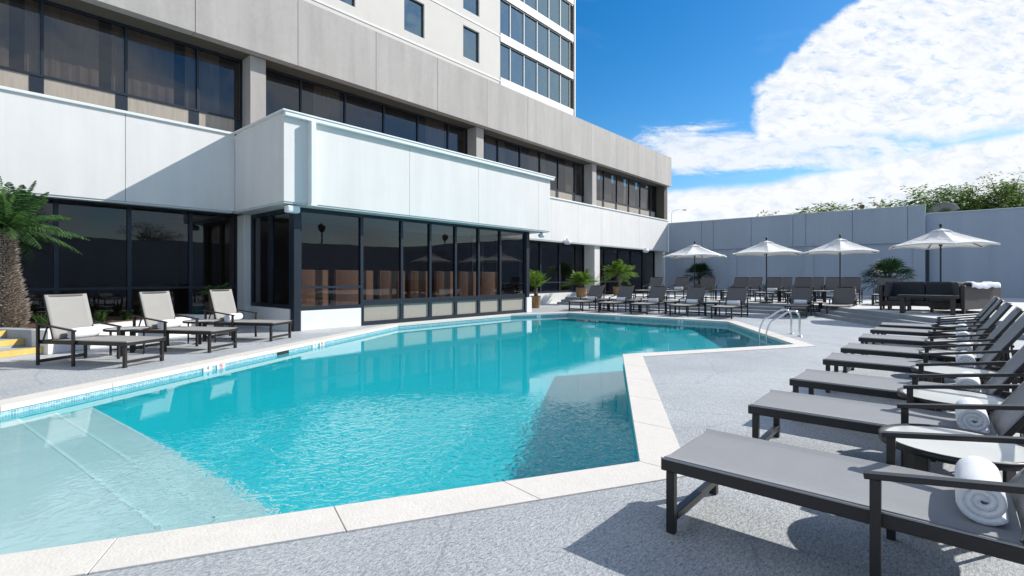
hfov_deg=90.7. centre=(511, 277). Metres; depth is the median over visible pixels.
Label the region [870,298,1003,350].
sun lounger
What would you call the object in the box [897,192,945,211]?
bamboo clump
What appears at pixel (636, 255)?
window
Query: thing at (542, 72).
window
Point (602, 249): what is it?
window
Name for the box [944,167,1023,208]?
tree
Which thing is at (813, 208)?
bamboo clump
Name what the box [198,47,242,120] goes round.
window
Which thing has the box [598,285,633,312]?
sun lounger
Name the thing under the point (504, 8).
window
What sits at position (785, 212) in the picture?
bamboo clump
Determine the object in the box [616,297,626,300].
rolled towel
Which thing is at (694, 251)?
patio umbrella
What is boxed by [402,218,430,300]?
window
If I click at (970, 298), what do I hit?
outdoor sofa
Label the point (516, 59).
window
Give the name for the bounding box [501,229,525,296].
window
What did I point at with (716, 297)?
side table
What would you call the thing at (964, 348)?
rolled towel
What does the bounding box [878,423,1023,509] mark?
side table
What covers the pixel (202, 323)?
side table
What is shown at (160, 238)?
window
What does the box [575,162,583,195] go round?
window
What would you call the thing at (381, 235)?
window
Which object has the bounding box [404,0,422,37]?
window
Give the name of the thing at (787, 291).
side table
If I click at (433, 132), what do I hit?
window
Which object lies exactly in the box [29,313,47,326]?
leafy plant
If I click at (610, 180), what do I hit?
window
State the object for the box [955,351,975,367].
rolled towel
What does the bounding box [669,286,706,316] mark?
sun lounger
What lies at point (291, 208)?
floodlight
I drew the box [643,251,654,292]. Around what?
window
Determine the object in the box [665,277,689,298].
sun lounger
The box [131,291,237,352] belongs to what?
sun lounger
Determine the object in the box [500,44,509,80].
window
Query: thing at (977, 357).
side table
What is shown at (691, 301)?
rolled towel
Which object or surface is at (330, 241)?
window
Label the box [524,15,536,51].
window
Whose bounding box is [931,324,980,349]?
side table
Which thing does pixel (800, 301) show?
rolled towel
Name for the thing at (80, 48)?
window
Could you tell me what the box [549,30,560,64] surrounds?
window
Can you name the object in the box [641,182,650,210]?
window
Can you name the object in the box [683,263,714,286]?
potted fan palm
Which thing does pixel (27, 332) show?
planting bed
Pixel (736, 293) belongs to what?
sun lounger
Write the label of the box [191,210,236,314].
window
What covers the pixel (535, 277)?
potted palm
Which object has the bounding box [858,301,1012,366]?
sun lounger
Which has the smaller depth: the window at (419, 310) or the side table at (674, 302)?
the window at (419, 310)
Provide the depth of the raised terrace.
18.03 m
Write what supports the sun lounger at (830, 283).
on the raised terrace
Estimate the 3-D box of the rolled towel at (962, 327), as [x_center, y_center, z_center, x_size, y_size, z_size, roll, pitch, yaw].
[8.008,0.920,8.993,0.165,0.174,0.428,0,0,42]
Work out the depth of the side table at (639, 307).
20.17 m
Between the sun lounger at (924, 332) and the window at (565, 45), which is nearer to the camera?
the sun lounger at (924, 332)
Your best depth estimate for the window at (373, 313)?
15.05 m
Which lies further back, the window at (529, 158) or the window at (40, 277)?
the window at (529, 158)
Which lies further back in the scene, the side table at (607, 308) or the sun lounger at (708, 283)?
the sun lounger at (708, 283)
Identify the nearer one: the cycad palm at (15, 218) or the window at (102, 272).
the cycad palm at (15, 218)
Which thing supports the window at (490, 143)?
in the hotel building
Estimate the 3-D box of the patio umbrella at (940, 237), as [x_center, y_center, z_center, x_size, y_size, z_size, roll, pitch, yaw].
[13.810,-0.343,16.284,2.468,2.766,2.850,0,0,27]
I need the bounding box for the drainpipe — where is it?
[927,250,928,281]
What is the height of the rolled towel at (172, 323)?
0.174 m
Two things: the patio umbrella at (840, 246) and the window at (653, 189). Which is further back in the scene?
the window at (653, 189)
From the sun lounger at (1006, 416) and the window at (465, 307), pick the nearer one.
the sun lounger at (1006, 416)
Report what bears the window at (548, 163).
in the hotel building
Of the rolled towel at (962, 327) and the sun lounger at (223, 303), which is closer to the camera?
the rolled towel at (962, 327)
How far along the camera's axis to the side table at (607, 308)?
21.05 m
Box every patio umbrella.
[663,241,726,285]
[733,237,803,302]
[804,234,878,286]
[889,224,1000,309]
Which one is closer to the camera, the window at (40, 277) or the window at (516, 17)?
the window at (40, 277)
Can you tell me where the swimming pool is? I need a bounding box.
[0,312,815,575]
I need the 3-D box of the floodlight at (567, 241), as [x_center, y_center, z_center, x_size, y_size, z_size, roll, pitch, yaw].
[2.901,-1.860,26.477,0.416,0.320,0.416,0,0,41]
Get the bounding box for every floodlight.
[284,204,299,213]
[538,232,544,237]
[564,238,570,244]
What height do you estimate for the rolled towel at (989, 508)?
0.174 m
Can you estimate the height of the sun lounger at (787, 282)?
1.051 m
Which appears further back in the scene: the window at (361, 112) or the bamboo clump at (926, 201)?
the bamboo clump at (926, 201)
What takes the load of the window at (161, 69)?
in the hotel building
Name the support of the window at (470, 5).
in the hotel building
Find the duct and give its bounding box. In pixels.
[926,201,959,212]
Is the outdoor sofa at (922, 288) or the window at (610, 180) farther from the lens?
the window at (610, 180)
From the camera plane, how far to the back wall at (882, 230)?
30.71 m
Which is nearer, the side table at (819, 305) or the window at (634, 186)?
the side table at (819, 305)
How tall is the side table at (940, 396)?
0.482 m
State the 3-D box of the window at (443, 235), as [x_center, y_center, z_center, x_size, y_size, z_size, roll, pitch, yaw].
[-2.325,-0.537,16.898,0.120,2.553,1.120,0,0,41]
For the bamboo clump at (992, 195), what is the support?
on the ground
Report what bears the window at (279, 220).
in the hotel building
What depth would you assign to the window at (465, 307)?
17.73 m
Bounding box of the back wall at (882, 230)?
[665,204,925,295]
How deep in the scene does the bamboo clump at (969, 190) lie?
30.33 m
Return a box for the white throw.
[962,281,1000,288]
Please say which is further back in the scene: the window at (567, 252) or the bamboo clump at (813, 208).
the bamboo clump at (813, 208)
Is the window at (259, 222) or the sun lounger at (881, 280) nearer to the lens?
the window at (259, 222)
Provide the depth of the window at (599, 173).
30.50 m
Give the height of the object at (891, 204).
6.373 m
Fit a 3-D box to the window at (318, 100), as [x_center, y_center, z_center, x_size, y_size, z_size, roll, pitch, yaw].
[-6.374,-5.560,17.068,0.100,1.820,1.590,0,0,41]
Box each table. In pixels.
[103,326,150,356]
[182,319,220,344]
[596,299,612,309]
[626,300,643,311]
[661,301,678,313]
[700,302,720,315]
[710,289,726,299]
[775,290,791,301]
[807,302,825,311]
[812,291,829,301]
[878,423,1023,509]
[897,294,958,314]
[897,387,1005,461]
[911,365,996,411]
[919,349,983,384]
[924,339,981,361]
[928,330,975,361]
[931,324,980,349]
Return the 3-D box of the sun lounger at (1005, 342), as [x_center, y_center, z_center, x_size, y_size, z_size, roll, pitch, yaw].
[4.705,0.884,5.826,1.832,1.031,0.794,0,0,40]
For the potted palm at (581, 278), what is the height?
1.871 m
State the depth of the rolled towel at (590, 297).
21.84 m
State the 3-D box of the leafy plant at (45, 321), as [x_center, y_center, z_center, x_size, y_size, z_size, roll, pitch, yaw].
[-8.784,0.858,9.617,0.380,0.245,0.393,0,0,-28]
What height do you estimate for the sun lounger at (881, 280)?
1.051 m
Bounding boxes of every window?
[0,0,41,76]
[0,194,55,320]
[42,0,126,95]
[56,199,129,316]
[127,25,197,111]
[130,205,190,314]
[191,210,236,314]
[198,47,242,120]
[251,212,268,306]
[266,68,300,115]
[269,209,289,308]
[300,207,361,310]
[301,78,344,123]
[340,0,353,6]
[345,92,383,133]
[361,301,401,325]
[362,214,401,302]
[384,104,417,141]
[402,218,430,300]
[402,300,430,322]
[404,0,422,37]
[418,114,447,149]
[431,221,455,299]
[431,299,455,319]
[448,123,466,154]
[456,224,478,298]
[456,298,478,317]
[463,0,477,15]
[463,26,477,62]
[479,227,500,297]
[479,297,500,315]
[484,134,497,161]
[498,139,519,167]
[500,0,509,36]
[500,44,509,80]
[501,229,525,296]
[501,296,525,313]
[510,5,523,44]
[510,49,523,86]
[520,145,539,172]
[524,0,536,10]
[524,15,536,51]
[524,57,536,92]
[529,240,540,293]
[537,0,548,18]
[537,22,548,58]
[537,63,548,97]
[540,152,557,190]
[541,241,559,292]
[549,0,560,25]
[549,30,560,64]
[549,70,560,103]
[558,157,574,193]
[560,243,575,292]
[561,0,569,31]
[561,37,569,69]
[561,76,569,107]
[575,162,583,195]
[576,244,583,287]
[596,169,603,200]
[600,246,604,294]
[604,171,616,203]
[605,247,618,294]
[617,175,628,205]
[619,248,630,285]
[629,179,640,208]
[631,249,642,292]
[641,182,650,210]
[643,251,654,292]
[651,186,655,211]
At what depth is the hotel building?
14.69 m
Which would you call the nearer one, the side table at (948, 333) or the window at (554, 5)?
the side table at (948, 333)
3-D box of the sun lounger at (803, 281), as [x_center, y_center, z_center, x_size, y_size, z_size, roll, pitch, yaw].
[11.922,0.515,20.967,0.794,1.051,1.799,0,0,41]
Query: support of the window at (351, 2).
in the hotel building
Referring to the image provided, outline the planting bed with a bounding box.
[0,314,213,354]
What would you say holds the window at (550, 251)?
in the hotel building
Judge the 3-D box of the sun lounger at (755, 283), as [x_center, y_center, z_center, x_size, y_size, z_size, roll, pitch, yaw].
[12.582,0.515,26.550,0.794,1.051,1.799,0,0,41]
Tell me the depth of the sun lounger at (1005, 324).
6.70 m
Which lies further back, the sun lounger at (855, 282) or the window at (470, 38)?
the window at (470, 38)
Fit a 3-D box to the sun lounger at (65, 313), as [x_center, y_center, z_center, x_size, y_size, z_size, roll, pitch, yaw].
[-6.702,0.841,8.270,1.720,1.118,0.794,0,0,11]
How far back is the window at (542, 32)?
36.28 m
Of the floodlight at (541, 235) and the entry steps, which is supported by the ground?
the entry steps
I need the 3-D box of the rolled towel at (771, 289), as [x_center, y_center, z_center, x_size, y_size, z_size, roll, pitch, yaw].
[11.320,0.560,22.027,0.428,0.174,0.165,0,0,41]
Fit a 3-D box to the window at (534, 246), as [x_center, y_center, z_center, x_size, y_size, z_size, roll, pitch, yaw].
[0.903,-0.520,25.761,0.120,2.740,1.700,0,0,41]
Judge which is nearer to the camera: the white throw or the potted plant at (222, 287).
the potted plant at (222, 287)
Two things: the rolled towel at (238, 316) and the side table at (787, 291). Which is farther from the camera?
the side table at (787, 291)
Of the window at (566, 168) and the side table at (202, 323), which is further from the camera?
the window at (566, 168)
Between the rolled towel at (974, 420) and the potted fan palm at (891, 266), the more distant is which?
the potted fan palm at (891, 266)
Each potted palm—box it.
[529,269,551,307]
[560,268,599,296]
[599,259,637,294]
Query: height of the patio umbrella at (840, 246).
2.660 m
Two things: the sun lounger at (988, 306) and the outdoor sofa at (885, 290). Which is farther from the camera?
the outdoor sofa at (885, 290)
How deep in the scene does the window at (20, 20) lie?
11.53 m
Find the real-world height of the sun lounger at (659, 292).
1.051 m
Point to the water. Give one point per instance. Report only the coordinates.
(398, 412)
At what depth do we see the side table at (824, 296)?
20.42 m
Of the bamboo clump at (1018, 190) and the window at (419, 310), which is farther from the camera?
the bamboo clump at (1018, 190)
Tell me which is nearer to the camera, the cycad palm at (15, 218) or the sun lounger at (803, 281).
the cycad palm at (15, 218)
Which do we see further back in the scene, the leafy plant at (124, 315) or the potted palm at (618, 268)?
the potted palm at (618, 268)
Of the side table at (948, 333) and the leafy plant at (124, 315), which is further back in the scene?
the leafy plant at (124, 315)
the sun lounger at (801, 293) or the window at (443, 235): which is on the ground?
the sun lounger at (801, 293)
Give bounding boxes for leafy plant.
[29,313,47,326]
[37,317,48,327]
[94,309,110,321]
[118,309,133,319]
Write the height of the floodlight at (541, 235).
0.220 m
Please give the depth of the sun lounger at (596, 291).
21.90 m
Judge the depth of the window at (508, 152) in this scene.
24.22 m
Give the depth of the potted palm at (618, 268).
28.64 m
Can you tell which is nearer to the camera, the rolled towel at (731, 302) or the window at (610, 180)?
the rolled towel at (731, 302)
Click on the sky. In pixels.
(755, 106)
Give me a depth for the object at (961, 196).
30.85 m
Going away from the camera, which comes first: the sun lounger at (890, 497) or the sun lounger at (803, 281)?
the sun lounger at (890, 497)
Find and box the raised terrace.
[557,292,1023,339]
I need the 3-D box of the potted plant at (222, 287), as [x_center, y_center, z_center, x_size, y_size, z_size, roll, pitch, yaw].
[-7.719,0.769,13.253,0.746,1.262,0.960,0,0,41]
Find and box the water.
[0,316,779,554]
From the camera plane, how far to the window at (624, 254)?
33.36 m
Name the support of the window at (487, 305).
in the hotel building
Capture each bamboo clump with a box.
[756,206,817,216]
[797,201,844,213]
[798,204,830,213]
[825,198,861,210]
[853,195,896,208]
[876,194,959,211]
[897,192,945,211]
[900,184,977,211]
[925,178,1017,210]
[939,179,1023,210]
[963,176,1023,208]
[991,183,1023,206]
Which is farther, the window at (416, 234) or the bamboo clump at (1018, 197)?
the bamboo clump at (1018, 197)
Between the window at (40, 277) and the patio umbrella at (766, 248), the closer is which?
the window at (40, 277)
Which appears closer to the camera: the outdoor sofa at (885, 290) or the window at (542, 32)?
the outdoor sofa at (885, 290)
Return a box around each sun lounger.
[34,293,165,367]
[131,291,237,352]
[203,289,291,341]
[568,285,604,310]
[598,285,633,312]
[630,286,667,314]
[635,277,663,298]
[661,429,1023,575]
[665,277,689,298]
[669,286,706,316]
[696,277,716,299]
[710,287,748,318]
[721,277,750,300]
[746,277,763,297]
[748,381,1023,466]
[754,277,783,301]
[769,277,793,297]
[784,286,813,317]
[785,277,813,302]
[789,345,1023,436]
[812,277,824,298]
[818,277,841,298]
[823,313,1023,392]
[826,286,856,313]
[841,277,862,303]
[841,306,1023,372]
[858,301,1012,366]
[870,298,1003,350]
[871,277,897,304]
[879,296,998,343]
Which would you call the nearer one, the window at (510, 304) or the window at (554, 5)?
the window at (510, 304)
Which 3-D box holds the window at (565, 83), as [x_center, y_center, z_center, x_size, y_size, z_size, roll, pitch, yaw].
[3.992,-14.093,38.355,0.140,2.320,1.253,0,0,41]
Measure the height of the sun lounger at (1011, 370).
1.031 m
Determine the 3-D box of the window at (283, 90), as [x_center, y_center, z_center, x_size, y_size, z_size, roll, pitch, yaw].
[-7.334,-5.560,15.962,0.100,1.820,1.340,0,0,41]
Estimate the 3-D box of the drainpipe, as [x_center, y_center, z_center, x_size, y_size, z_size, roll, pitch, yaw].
[22.334,-0.330,27.139,0.110,2.740,0.110,0,0,41]
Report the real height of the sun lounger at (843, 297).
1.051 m
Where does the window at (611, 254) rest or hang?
in the hotel building
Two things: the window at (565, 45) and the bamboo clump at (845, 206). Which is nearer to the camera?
the bamboo clump at (845, 206)
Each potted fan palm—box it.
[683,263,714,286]
[858,256,918,298]
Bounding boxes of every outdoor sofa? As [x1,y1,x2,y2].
[879,281,910,310]
[887,281,953,309]
[929,282,1000,313]
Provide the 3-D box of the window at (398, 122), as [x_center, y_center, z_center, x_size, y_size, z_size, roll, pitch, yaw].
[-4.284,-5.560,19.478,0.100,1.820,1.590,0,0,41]
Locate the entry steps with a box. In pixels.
[0,330,42,359]
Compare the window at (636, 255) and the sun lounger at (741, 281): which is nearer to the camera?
the sun lounger at (741, 281)
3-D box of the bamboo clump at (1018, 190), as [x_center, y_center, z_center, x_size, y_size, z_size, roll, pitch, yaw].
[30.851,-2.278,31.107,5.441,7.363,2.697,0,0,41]
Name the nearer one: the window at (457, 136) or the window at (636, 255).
the window at (457, 136)
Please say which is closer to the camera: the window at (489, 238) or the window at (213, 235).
the window at (213, 235)
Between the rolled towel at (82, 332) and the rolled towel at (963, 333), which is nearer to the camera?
the rolled towel at (963, 333)
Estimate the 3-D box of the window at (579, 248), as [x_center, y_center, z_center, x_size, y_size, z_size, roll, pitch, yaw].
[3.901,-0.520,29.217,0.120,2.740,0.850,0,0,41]
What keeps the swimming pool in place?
in the ground
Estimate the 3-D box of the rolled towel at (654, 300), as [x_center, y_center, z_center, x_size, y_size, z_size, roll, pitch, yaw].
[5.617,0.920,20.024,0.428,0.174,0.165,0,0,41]
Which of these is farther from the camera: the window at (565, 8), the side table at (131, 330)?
the window at (565, 8)
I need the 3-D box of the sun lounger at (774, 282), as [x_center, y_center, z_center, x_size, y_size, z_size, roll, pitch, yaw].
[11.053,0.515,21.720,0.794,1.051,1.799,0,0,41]
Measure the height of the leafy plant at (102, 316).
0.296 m
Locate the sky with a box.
[576,0,1023,222]
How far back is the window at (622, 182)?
32.64 m
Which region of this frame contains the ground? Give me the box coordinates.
[0,303,1023,575]
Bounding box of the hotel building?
[0,0,670,331]
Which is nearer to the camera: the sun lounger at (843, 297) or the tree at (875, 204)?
the sun lounger at (843, 297)
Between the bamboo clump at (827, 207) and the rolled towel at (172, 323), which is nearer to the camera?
the rolled towel at (172, 323)
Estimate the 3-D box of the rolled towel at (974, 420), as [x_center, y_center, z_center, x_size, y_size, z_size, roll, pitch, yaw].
[3.053,0.920,3.356,0.165,0.174,0.428,0,0,40]
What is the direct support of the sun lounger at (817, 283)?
on the raised terrace
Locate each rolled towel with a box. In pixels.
[67,326,99,338]
[157,319,181,328]
[224,313,242,321]
[587,296,596,299]
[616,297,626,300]
[648,298,658,302]
[686,299,697,303]
[727,300,739,304]
[767,288,776,291]
[794,300,806,304]
[954,456,1009,525]
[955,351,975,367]
[955,371,980,391]
[955,397,990,433]
[956,324,967,329]
[956,331,969,339]
[956,342,972,350]
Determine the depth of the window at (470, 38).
30.89 m
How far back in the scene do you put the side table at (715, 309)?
18.24 m
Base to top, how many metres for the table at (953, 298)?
0.530 m
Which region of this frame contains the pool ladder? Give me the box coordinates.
[759,309,801,340]
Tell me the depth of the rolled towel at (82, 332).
8.38 m
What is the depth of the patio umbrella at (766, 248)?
20.03 m
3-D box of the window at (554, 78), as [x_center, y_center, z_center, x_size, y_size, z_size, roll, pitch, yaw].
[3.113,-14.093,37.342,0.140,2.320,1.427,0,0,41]
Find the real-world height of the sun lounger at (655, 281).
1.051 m
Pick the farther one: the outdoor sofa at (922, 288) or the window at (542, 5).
the window at (542, 5)
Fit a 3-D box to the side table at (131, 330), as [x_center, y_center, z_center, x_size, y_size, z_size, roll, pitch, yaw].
[-6.948,1.159,9.132,0.700,0.482,0.700,0,0,24]
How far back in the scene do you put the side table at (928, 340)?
7.16 m
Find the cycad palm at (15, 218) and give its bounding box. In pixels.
[0,176,89,327]
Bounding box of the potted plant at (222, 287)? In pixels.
[198,282,231,326]
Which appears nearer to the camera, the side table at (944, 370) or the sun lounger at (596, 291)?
the side table at (944, 370)
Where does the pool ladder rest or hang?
attached to the swimming pool
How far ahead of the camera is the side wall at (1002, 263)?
25.73 m
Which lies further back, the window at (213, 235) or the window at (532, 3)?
the window at (532, 3)
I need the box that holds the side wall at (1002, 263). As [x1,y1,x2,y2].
[925,207,1023,297]
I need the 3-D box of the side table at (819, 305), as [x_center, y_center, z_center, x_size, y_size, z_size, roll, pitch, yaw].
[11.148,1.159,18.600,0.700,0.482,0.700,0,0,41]
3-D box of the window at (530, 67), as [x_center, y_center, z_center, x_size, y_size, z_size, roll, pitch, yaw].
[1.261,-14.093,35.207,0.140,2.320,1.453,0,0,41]

